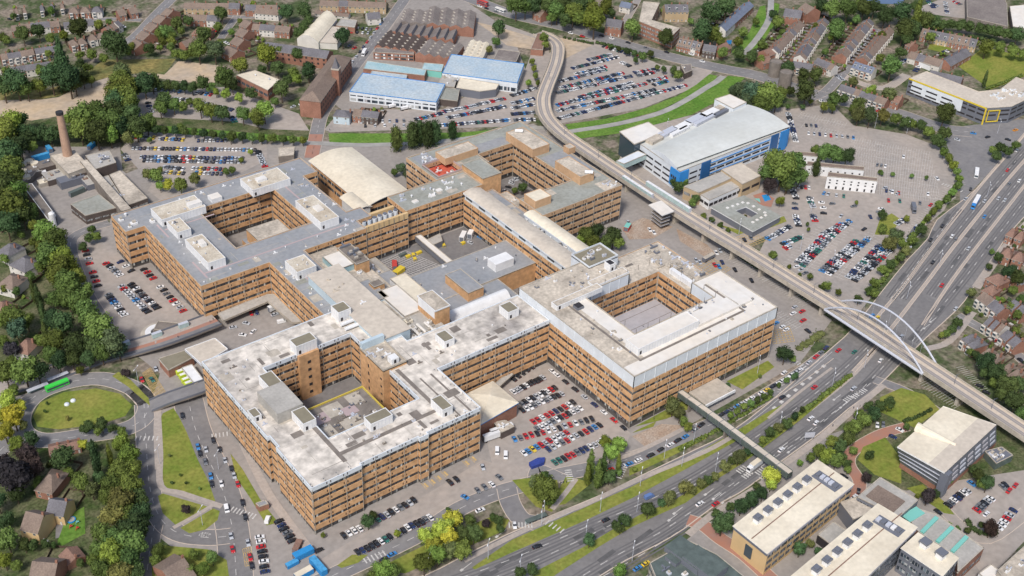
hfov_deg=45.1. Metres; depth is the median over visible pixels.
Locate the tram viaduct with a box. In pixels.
[533,30,1023,441]
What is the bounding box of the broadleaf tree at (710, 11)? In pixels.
[699,0,723,23]
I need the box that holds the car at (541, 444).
[537,441,544,448]
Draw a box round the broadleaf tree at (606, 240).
[600,235,612,248]
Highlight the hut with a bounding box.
[255,500,268,511]
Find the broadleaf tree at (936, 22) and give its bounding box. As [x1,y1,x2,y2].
[928,14,940,29]
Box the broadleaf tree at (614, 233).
[605,226,622,248]
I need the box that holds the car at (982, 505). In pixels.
[977,502,986,508]
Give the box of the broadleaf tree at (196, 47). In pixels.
[188,38,207,64]
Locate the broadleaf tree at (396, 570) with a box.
[390,563,401,575]
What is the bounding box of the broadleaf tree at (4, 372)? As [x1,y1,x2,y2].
[0,360,13,386]
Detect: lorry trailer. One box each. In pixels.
[267,305,274,312]
[482,430,499,442]
[489,422,513,431]
[702,252,714,262]
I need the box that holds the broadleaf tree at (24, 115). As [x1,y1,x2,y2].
[20,111,28,125]
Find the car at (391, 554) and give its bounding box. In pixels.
[386,551,397,557]
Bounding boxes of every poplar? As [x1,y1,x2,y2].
[29,278,35,302]
[33,284,44,312]
[38,301,47,328]
[40,321,48,335]
[89,439,102,471]
[105,443,113,466]
[583,462,590,485]
[586,448,595,478]
[593,458,603,489]
[601,451,608,478]
[615,453,621,470]
[911,0,922,21]
[981,70,988,87]
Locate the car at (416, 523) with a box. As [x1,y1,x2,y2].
[412,520,420,527]
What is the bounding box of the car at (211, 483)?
[209,480,213,487]
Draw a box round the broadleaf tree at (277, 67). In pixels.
[270,60,283,78]
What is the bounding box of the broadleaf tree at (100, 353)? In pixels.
[92,341,110,365]
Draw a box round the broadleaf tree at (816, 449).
[812,443,824,459]
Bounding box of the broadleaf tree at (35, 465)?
[26,455,44,478]
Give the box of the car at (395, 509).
[392,506,399,512]
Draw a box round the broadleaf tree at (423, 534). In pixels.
[417,526,434,547]
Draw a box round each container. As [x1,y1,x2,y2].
[31,151,49,160]
[45,145,52,152]
[68,186,85,197]
[87,142,95,149]
[292,539,302,552]
[292,544,313,560]
[293,565,313,575]
[309,555,327,575]
[392,260,396,269]
[392,265,404,274]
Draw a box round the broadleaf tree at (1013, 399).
[1002,390,1023,412]
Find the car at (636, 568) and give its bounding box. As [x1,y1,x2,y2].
[632,565,642,571]
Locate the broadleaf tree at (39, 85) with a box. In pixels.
[31,78,46,96]
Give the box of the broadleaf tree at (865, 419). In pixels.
[857,412,871,430]
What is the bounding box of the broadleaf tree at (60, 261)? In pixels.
[44,254,71,284]
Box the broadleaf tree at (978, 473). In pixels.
[972,468,984,481]
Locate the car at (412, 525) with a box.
[408,522,415,528]
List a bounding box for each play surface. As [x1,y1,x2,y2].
[753,192,773,206]
[762,194,770,200]
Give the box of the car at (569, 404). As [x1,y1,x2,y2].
[565,401,573,407]
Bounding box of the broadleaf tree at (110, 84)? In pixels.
[102,79,124,97]
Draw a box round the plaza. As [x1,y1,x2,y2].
[207,315,291,350]
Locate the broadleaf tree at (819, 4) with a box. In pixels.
[815,0,827,18]
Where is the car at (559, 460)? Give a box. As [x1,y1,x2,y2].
[555,457,562,463]
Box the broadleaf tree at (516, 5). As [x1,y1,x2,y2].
[505,0,527,21]
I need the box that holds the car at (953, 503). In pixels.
[947,499,955,505]
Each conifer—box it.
[53,35,74,93]
[390,126,404,152]
[405,120,420,150]
[414,120,423,146]
[420,120,434,148]
[430,119,441,146]
[447,120,458,140]
[811,157,821,176]
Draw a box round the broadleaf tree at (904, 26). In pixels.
[894,18,915,46]
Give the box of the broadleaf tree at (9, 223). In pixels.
[0,210,21,242]
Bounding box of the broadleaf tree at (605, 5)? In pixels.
[598,0,613,14]
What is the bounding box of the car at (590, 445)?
[586,443,594,449]
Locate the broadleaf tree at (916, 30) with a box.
[910,19,921,34]
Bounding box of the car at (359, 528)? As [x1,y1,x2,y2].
[355,525,363,532]
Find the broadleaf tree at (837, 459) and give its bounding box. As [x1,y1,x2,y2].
[829,453,845,469]
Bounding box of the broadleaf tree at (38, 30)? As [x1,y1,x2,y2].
[29,23,45,42]
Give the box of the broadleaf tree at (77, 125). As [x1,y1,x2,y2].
[67,116,89,145]
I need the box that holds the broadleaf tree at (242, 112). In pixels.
[235,106,249,125]
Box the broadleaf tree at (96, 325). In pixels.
[80,311,118,340]
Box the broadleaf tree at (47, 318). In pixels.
[43,308,58,328]
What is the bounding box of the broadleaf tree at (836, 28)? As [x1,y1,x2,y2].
[826,18,846,44]
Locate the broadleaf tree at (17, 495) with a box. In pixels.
[7,485,25,504]
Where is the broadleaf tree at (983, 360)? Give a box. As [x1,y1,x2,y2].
[975,351,996,368]
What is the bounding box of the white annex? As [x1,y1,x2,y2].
[339,192,371,212]
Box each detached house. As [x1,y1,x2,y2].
[0,242,26,264]
[0,273,29,297]
[0,300,17,309]
[8,255,43,275]
[14,338,42,359]
[20,510,55,543]
[29,557,67,575]
[34,468,69,499]
[130,39,146,55]
[135,31,157,43]
[143,22,159,32]
[152,15,171,26]
[160,8,180,18]
[222,45,244,61]
[229,36,250,50]
[235,28,254,39]
[238,19,256,30]
[365,10,380,25]
[533,9,547,22]
[619,1,632,13]
[754,53,770,69]
[757,45,775,58]
[889,95,903,109]
[904,40,918,52]
[981,284,1001,297]
[983,273,1009,291]
[1008,275,1023,292]
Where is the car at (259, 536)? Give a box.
[254,534,264,539]
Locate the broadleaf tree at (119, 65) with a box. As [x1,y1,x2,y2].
[113,61,132,76]
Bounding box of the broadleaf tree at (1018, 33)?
[1010,26,1023,43]
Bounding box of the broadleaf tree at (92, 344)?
[82,334,100,361]
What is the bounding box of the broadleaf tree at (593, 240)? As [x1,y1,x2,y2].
[585,235,600,246]
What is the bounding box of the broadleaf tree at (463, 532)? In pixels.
[455,524,470,540]
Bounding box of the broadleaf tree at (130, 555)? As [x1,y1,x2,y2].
[119,546,143,564]
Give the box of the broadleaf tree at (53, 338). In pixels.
[39,327,64,349]
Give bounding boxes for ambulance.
[175,369,183,375]
[178,372,186,379]
[181,376,189,383]
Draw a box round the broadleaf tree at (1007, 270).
[1001,264,1017,276]
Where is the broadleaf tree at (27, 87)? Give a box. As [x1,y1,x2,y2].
[18,80,34,101]
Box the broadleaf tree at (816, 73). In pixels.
[809,66,822,85]
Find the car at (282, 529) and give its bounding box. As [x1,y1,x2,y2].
[278,525,288,532]
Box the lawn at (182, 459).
[161,408,214,500]
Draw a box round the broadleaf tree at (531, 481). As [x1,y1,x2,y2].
[528,474,537,488]
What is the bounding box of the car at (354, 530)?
[350,527,357,534]
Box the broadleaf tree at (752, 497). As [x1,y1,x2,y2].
[745,490,759,509]
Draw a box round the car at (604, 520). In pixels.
[601,517,610,522]
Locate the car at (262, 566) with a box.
[259,564,268,569]
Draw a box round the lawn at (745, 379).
[727,361,773,388]
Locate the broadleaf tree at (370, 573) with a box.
[366,570,376,575]
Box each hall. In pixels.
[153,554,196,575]
[297,11,336,48]
[308,147,406,212]
[930,70,941,75]
[940,72,952,79]
[950,75,963,84]
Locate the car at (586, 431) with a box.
[582,428,589,434]
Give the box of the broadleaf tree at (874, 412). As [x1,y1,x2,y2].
[867,406,881,423]
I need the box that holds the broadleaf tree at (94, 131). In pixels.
[83,118,109,150]
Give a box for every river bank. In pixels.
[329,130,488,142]
[565,74,716,129]
[574,76,744,137]
[732,6,765,52]
[752,3,779,49]
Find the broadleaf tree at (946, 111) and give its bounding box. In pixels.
[935,102,956,125]
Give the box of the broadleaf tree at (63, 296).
[54,285,74,314]
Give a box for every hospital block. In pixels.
[111,157,371,322]
[202,295,549,533]
[362,171,481,259]
[406,120,621,236]
[463,187,588,279]
[518,241,777,427]
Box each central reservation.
[813,345,879,409]
[853,160,1023,371]
[874,134,1023,319]
[922,185,1023,324]
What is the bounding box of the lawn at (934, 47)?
[928,44,951,51]
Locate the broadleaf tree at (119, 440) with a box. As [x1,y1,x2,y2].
[111,431,129,451]
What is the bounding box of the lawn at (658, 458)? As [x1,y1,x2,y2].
[629,435,705,475]
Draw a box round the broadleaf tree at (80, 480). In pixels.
[69,470,89,495]
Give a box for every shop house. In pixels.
[676,36,684,51]
[681,37,688,52]
[685,38,693,53]
[690,39,698,53]
[695,40,703,55]
[701,43,710,57]
[708,44,717,59]
[716,40,731,57]
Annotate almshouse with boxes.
[919,28,929,42]
[926,29,936,43]
[933,30,943,44]
[939,32,950,46]
[946,33,957,47]
[953,35,963,49]
[960,36,971,49]
[968,37,977,52]
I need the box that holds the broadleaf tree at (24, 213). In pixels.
[12,204,32,230]
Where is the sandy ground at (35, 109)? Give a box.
[0,78,109,119]
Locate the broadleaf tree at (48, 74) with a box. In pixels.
[39,63,57,95]
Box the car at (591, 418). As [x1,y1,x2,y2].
[588,415,595,421]
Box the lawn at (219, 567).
[152,545,228,575]
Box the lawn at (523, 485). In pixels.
[512,478,559,511]
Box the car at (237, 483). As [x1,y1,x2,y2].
[235,480,240,487]
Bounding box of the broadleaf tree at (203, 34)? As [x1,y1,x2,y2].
[194,26,211,42]
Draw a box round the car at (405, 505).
[401,501,408,508]
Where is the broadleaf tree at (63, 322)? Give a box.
[51,309,76,335]
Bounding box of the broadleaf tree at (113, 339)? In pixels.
[97,326,126,357]
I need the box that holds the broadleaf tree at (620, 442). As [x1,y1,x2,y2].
[611,436,627,452]
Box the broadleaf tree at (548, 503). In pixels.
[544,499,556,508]
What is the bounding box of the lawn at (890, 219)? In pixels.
[875,213,898,234]
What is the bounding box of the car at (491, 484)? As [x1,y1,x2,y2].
[488,481,495,487]
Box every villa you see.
[662,2,672,21]
[672,2,680,21]
[680,2,688,21]
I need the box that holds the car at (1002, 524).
[997,521,1006,527]
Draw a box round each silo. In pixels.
[48,211,56,225]
[768,58,782,77]
[778,69,792,88]
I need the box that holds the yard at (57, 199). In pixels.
[23,147,158,235]
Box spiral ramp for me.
[140,323,155,335]
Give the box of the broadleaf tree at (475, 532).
[464,522,483,544]
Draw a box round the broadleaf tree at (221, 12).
[214,5,227,24]
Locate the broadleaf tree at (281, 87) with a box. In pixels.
[272,79,288,102]
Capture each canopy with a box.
[181,364,202,383]
[185,338,227,365]
[218,294,301,323]
[496,373,513,386]
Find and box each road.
[11,372,153,446]
[64,220,126,340]
[315,353,832,575]
[463,0,971,136]
[497,487,544,529]
[528,466,566,482]
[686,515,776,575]
[844,423,909,496]
[873,377,939,413]
[941,508,1023,542]
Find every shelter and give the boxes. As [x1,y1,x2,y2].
[26,382,47,392]
[47,371,68,380]
[151,330,161,338]
[178,320,188,328]
[427,233,442,247]
[525,512,546,523]
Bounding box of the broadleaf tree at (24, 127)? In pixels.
[15,123,29,134]
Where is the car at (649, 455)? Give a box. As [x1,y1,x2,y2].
[646,452,655,457]
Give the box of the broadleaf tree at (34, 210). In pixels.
[27,202,39,219]
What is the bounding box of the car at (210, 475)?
[208,472,212,479]
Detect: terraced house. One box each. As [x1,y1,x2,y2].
[0,51,9,66]
[7,50,15,65]
[11,22,20,37]
[13,49,22,64]
[14,7,19,20]
[16,63,26,76]
[20,48,28,63]
[21,21,31,35]
[22,5,27,19]
[24,61,35,76]
[27,47,35,62]
[34,45,42,60]
[34,60,42,75]
[39,3,44,17]
[40,19,50,33]
[41,44,48,59]
[47,44,53,58]
[49,18,60,32]
[60,1,65,14]
[63,22,74,33]
[68,5,79,18]
[68,37,78,52]
[76,36,87,50]
[79,5,91,18]
[85,17,94,31]
[87,32,98,47]
[91,4,103,18]
[96,30,104,44]
[101,23,113,32]
[109,21,118,33]
[114,19,123,32]
[115,7,127,21]
[127,5,138,18]
[183,1,194,14]
[186,12,196,25]
[195,1,206,14]
[196,13,206,26]
[206,1,217,14]
[206,15,219,26]
[209,28,214,39]
[217,1,228,14]
[228,1,241,14]
[245,3,255,16]
[251,22,260,35]
[254,6,263,19]
[256,3,266,7]
[259,22,267,36]
[262,7,271,20]
[266,23,275,37]
[267,3,277,8]
[270,7,281,20]
[274,24,282,37]
[282,25,292,38]
[319,0,328,10]
[329,0,338,11]
[338,0,347,12]
[348,0,357,12]
[352,108,362,122]
[357,0,366,12]
[361,109,370,123]
[367,0,376,12]
[369,109,381,124]
[376,0,386,13]
[718,20,730,37]
[721,16,735,32]
[727,12,739,27]
[730,8,744,24]
[734,3,749,19]
[740,0,753,14]
[770,38,786,53]
[770,41,783,56]
[772,36,788,50]
[772,44,780,58]
[775,33,791,47]
[781,27,796,39]
[782,29,794,44]
[786,21,801,35]
[787,24,799,37]
[788,19,804,33]
[790,51,806,62]
[792,48,808,60]
[792,59,797,73]
[794,45,810,59]
[795,60,803,74]
[796,42,812,56]
[798,38,814,53]
[800,35,816,50]
[802,32,818,47]
[802,61,808,68]
[804,30,820,44]
[806,27,822,41]
[807,24,823,38]
[807,62,813,72]
[809,21,825,35]
[811,19,827,33]
[813,57,822,68]
[814,16,829,30]
[817,59,826,67]
[822,61,831,74]
[826,63,837,76]
[831,49,848,63]
[834,46,851,59]
[836,42,853,56]
[837,83,846,95]
[839,40,855,54]
[841,36,858,51]
[841,85,851,94]
[844,34,860,47]
[846,31,862,43]
[847,87,856,100]
[848,28,865,41]
[849,61,860,75]
[851,25,867,38]
[851,88,861,100]
[852,53,870,65]
[853,23,869,35]
[855,20,871,33]
[855,50,872,63]
[855,62,865,77]
[857,17,873,30]
[857,91,865,97]
[858,47,874,62]
[860,64,870,78]
[861,44,877,59]
[863,42,879,53]
[864,65,876,80]
[864,92,872,105]
[865,39,882,53]
[867,93,877,106]
[868,36,884,50]
[870,33,887,47]
[873,30,889,45]
[873,95,882,108]
[875,28,891,42]
[877,97,889,109]
[878,25,894,39]
[906,51,918,64]
[914,53,926,65]
[923,56,934,64]
[930,58,943,71]
[941,54,957,70]
[945,50,964,66]
[952,46,971,62]
[958,333,980,351]
[964,338,988,356]
[973,292,991,308]
[976,348,997,365]
[978,295,998,312]
[979,315,995,333]
[983,300,1003,317]
[985,319,1001,336]
[989,304,1009,320]
[991,323,1009,339]
[994,352,1005,363]
[995,363,1017,378]
[997,330,1017,347]
[998,247,1014,265]
[1003,227,1018,244]
[1005,336,1023,354]
[1007,299,1022,318]
[1008,368,1023,377]
[1010,251,1023,268]
[1012,231,1023,248]
[1012,305,1023,323]
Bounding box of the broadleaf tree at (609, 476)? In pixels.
[602,468,615,484]
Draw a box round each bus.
[44,377,69,392]
[477,0,488,6]
[495,6,505,12]
[974,167,978,177]
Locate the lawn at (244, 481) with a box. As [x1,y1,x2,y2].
[230,453,275,524]
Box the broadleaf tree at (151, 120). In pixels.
[140,112,156,135]
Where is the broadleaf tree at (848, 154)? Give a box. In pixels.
[841,147,855,164]
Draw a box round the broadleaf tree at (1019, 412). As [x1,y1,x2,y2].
[1015,406,1023,419]
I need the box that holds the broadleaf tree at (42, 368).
[29,358,50,383]
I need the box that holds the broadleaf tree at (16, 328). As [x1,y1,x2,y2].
[6,316,27,343]
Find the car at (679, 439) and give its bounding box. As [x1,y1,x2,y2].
[673,437,681,442]
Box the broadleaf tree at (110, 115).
[93,107,121,124]
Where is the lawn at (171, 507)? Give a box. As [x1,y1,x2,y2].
[158,493,206,524]
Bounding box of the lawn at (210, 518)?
[181,508,219,532]
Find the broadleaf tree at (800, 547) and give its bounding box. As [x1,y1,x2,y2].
[793,540,807,557]
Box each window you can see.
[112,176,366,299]
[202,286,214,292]
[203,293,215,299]
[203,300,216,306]
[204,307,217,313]
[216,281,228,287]
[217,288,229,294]
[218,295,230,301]
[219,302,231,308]
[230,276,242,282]
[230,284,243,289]
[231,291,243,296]
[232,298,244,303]
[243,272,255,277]
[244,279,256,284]
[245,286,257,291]
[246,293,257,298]
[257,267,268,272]
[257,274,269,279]
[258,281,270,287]
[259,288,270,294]
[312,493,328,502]
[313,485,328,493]
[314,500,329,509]
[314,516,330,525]
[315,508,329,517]
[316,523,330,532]
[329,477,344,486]
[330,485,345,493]
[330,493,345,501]
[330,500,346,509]
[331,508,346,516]
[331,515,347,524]
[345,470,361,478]
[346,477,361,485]
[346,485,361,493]
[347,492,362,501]
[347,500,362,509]
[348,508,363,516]
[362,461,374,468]
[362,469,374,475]
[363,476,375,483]
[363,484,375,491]
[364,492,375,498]
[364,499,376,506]
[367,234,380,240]
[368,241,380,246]
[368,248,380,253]
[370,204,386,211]
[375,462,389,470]
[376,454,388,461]
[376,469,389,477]
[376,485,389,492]
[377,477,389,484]
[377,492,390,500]
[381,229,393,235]
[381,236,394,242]
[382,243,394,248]
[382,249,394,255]
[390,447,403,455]
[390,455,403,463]
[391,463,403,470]
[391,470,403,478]
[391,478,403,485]
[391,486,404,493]
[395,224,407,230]
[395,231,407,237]
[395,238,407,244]
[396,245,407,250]
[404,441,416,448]
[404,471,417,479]
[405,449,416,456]
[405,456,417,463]
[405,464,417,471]
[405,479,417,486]
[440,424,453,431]
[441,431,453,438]
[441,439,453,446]
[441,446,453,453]
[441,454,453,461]
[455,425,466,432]
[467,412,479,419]
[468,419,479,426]
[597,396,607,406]
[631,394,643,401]
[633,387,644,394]
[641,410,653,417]
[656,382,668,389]
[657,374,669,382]
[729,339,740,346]
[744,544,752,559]
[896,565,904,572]
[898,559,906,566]
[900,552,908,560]
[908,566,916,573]
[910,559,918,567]
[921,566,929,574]
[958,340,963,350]
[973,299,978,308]
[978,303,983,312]
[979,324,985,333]
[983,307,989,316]
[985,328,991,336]
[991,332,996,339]
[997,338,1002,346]
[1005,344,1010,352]
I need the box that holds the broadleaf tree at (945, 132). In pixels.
[937,126,951,139]
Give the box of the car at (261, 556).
[258,553,267,558]
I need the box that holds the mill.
[299,55,351,118]
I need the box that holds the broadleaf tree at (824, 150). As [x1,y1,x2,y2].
[815,142,830,160]
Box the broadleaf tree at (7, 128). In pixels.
[0,116,18,139]
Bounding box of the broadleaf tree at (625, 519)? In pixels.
[617,513,631,526]
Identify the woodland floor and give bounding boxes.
[0,76,309,379]
[0,433,150,575]
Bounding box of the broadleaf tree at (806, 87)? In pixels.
[795,77,817,103]
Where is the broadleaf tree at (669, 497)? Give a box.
[663,490,676,506]
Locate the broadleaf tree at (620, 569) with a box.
[612,562,626,575]
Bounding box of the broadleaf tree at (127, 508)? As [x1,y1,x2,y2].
[119,503,133,519]
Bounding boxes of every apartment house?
[782,7,793,24]
[791,9,802,24]
[798,3,820,23]
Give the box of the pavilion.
[467,381,518,436]
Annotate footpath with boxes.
[154,409,161,468]
[156,418,222,507]
[172,504,213,528]
[239,443,312,547]
[463,436,732,561]
[550,478,577,509]
[607,426,683,463]
[685,384,886,536]
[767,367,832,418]
[924,311,976,350]
[972,222,1023,288]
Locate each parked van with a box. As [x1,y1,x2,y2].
[224,503,229,512]
[264,515,270,523]
[277,318,285,323]
[495,446,498,454]
[504,450,507,458]
[643,492,654,499]
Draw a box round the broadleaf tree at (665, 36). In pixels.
[657,28,673,49]
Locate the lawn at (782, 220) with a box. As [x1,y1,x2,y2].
[770,216,785,227]
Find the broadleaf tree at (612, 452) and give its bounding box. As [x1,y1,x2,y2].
[603,443,619,462]
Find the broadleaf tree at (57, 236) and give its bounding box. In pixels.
[40,227,67,246]
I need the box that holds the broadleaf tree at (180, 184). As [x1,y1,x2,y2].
[173,177,187,193]
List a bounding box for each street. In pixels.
[0,436,9,455]
[86,17,141,21]
[125,0,175,43]
[135,405,229,544]
[141,525,160,575]
[174,395,252,575]
[217,16,240,38]
[228,15,254,18]
[310,0,409,153]
[623,0,640,23]
[783,22,813,62]
[811,28,880,99]
[845,73,909,89]
[954,314,1023,363]
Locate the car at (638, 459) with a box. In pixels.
[634,457,642,462]
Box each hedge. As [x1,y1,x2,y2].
[149,125,306,141]
[563,36,593,44]
[595,40,647,54]
[678,394,773,450]
[748,373,852,456]
[795,328,824,351]
[865,231,917,296]
[902,407,932,422]
[915,182,962,231]
[930,28,1016,45]
[963,517,997,535]
[985,73,1023,89]
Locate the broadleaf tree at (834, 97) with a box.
[826,91,841,113]
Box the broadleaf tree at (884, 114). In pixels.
[875,108,890,126]
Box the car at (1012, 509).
[1008,507,1017,513]
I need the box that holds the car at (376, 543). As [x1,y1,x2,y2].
[372,539,380,547]
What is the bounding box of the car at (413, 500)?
[410,496,417,503]
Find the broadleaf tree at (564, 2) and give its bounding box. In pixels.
[557,0,572,13]
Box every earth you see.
[476,22,534,48]
[560,38,591,59]
[622,218,672,238]
[632,424,681,445]
[676,228,715,255]
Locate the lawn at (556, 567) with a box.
[533,373,851,575]
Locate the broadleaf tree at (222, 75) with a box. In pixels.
[214,63,234,85]
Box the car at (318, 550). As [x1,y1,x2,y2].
[314,547,323,553]
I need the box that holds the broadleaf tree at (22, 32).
[13,25,30,46]
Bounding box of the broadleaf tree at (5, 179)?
[0,169,17,194]
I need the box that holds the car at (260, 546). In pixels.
[256,544,265,549]
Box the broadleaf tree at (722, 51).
[717,46,728,60]
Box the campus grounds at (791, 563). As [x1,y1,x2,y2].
[647,430,979,575]
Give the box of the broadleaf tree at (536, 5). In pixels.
[526,0,541,18]
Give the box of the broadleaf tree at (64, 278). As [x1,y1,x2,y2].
[51,268,81,290]
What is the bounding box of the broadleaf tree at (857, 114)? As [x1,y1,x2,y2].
[851,106,865,125]
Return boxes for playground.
[55,524,62,538]
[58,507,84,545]
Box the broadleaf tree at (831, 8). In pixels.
[822,0,840,20]
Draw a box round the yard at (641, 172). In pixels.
[619,107,788,243]
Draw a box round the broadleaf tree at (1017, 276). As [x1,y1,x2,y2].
[1009,269,1023,284]
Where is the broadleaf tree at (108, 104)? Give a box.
[103,98,125,114]
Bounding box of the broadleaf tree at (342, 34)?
[333,27,349,48]
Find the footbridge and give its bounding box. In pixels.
[677,389,792,478]
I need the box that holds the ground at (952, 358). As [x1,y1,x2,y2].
[0,0,1023,575]
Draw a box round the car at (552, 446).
[549,443,556,449]
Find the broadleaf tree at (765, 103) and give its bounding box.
[752,93,775,110]
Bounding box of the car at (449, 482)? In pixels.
[445,478,453,485]
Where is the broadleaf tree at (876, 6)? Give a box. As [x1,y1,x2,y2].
[869,0,881,19]
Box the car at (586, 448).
[582,445,589,451]
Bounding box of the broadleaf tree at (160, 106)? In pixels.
[152,99,167,118]
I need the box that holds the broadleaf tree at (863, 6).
[856,0,871,21]
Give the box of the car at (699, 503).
[695,500,704,506]
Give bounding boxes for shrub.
[0,31,7,45]
[0,254,9,264]
[0,283,6,292]
[2,35,10,46]
[10,13,16,21]
[11,286,20,297]
[17,231,25,240]
[24,271,36,280]
[27,219,36,229]
[28,236,35,247]
[44,50,51,56]
[45,461,52,467]
[47,6,54,17]
[50,541,55,549]
[59,31,67,39]
[75,58,84,67]
[75,365,84,375]
[75,557,83,568]
[87,75,94,86]
[87,225,95,232]
[93,19,103,30]
[106,19,113,24]
[128,42,134,54]
[151,125,159,136]
[155,181,163,190]
[156,44,162,52]
[156,80,164,90]
[158,37,166,49]
[161,79,171,93]
[161,126,169,136]
[166,36,176,44]
[166,42,174,50]
[171,80,179,94]
[171,125,178,135]
[177,27,184,34]
[179,80,187,94]
[179,125,189,138]
[185,97,193,104]
[187,81,197,93]
[190,127,197,136]
[198,128,207,140]
[206,82,215,93]
[208,129,217,138]
[213,88,219,97]
[218,130,226,142]
[222,167,229,176]
[226,132,234,141]
[228,28,234,34]
[229,130,236,142]
[229,166,235,173]
[237,132,246,142]
[247,132,256,144]
[257,132,265,141]
[270,97,279,108]
[277,134,287,145]
[289,134,296,145]
[299,136,306,146]
[369,510,376,517]
[391,168,397,175]
[393,529,400,537]
[486,45,492,52]
[489,512,494,521]
[491,37,500,44]
[511,187,517,194]
[525,79,531,85]
[529,58,534,64]
[541,41,548,50]
[546,12,556,25]
[616,468,621,475]
[616,526,624,534]
[623,47,629,54]
[631,50,637,55]
[638,52,646,59]
[648,50,653,56]
[657,498,665,507]
[669,65,677,76]
[683,422,692,431]
[687,17,693,24]
[688,198,695,207]
[692,195,700,201]
[716,36,726,44]
[727,411,733,418]
[727,456,734,463]
[732,36,742,47]
[733,406,740,414]
[738,26,747,40]
[740,403,747,409]
[743,448,750,454]
[747,399,754,406]
[752,482,761,490]
[753,17,759,27]
[754,396,760,403]
[758,54,764,62]
[759,435,765,443]
[760,393,767,399]
[767,389,773,394]
[768,10,777,21]
[768,250,777,258]
[775,196,784,205]
[783,377,790,382]
[787,86,794,96]
[788,355,795,361]
[791,372,798,380]
[792,412,798,419]
[797,459,803,465]
[807,273,813,278]
[814,546,822,553]
[820,101,828,113]
[822,48,828,57]
[835,288,841,296]
[844,466,851,474]
[849,104,857,116]
[849,446,857,456]
[852,14,860,26]
[853,294,862,304]
[865,286,872,294]
[870,288,878,298]
[875,52,885,64]
[877,30,886,35]
[878,224,887,233]
[896,253,905,264]
[903,423,909,430]
[904,215,909,223]
[924,215,931,223]
[930,207,936,214]
[934,200,942,210]
[934,488,940,497]
[938,331,943,338]
[939,146,948,158]
[943,195,951,203]
[943,329,950,337]
[944,153,953,165]
[948,160,958,172]
[948,188,956,196]
[953,168,961,174]
[953,181,962,188]
[955,175,963,181]
[964,306,971,315]
[964,527,971,534]
[966,287,977,296]
[966,348,972,356]
[971,350,980,360]
[985,263,992,269]
[989,146,996,156]
[1011,140,1021,152]
[1012,326,1020,333]
[1016,294,1023,302]
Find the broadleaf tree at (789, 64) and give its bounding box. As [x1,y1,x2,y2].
[780,60,794,72]
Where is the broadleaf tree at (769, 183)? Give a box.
[763,177,777,195]
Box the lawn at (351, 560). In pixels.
[337,555,366,567]
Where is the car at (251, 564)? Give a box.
[249,561,254,569]
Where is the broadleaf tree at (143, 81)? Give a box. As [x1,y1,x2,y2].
[134,71,155,99]
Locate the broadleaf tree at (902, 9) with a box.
[891,0,911,22]
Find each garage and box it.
[315,9,322,16]
[335,11,342,18]
[341,12,350,18]
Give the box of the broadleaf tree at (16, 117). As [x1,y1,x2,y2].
[0,108,23,127]
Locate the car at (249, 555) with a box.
[247,553,252,561]
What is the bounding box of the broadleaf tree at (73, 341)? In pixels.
[61,331,87,355]
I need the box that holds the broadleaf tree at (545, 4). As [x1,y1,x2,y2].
[540,0,557,13]
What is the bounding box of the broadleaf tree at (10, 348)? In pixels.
[2,341,19,356]
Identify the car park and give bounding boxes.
[77,227,198,339]
[121,131,266,199]
[136,87,308,130]
[310,460,527,575]
[325,25,548,131]
[487,363,629,473]
[535,38,712,122]
[760,105,956,309]
[921,0,964,17]
[939,470,1023,571]
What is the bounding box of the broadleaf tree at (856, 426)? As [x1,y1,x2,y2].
[848,419,862,433]
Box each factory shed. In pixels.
[374,30,426,58]
[391,22,457,43]
[399,8,429,27]
[415,38,463,65]
[427,6,475,36]
[463,39,489,57]
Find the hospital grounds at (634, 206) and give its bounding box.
[80,124,831,575]
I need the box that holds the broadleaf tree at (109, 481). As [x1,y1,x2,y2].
[98,471,121,490]
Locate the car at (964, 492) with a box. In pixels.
[958,489,968,496]
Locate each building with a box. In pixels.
[18,158,38,183]
[25,183,56,222]
[50,150,84,177]
[70,194,116,223]
[80,159,130,212]
[85,150,117,176]
[103,175,124,199]
[109,170,148,208]
[154,321,177,331]
[158,350,194,376]
[236,70,279,100]
[278,146,294,162]
[308,386,383,437]
[319,26,347,49]
[336,18,357,33]
[349,73,444,111]
[363,60,426,80]
[370,71,407,78]
[373,48,413,61]
[421,63,443,77]
[439,74,457,87]
[439,88,459,106]
[442,54,523,92]
[456,78,498,98]
[493,49,520,62]
[494,420,514,438]
[530,33,543,55]
[618,94,789,191]
[638,1,679,48]
[648,535,743,575]
[680,64,691,78]
[682,171,731,204]
[699,181,739,209]
[710,195,780,236]
[721,162,760,196]
[730,460,853,574]
[791,503,917,575]
[795,151,824,163]
[805,161,864,176]
[816,521,844,547]
[825,172,877,192]
[856,477,917,519]
[895,532,958,575]
[897,406,995,496]
[903,506,983,575]
[906,71,1023,124]
[919,62,930,70]
[964,0,1007,28]
[978,564,997,575]
[996,547,1023,575]
[1008,5,1023,31]
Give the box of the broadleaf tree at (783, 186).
[779,181,794,195]
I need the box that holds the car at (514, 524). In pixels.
[512,521,516,528]
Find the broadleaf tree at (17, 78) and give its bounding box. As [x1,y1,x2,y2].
[0,65,27,100]
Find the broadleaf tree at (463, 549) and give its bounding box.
[454,537,471,561]
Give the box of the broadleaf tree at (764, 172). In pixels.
[757,160,774,179]
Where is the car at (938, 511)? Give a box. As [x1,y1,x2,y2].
[933,508,942,515]
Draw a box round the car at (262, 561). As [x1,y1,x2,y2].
[258,558,268,563]
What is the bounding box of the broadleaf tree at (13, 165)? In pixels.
[0,155,26,181]
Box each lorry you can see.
[361,48,366,55]
[746,458,762,472]
[910,202,916,213]
[970,194,980,209]
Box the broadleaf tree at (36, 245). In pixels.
[34,241,42,252]
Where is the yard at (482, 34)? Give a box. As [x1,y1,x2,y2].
[336,0,524,108]

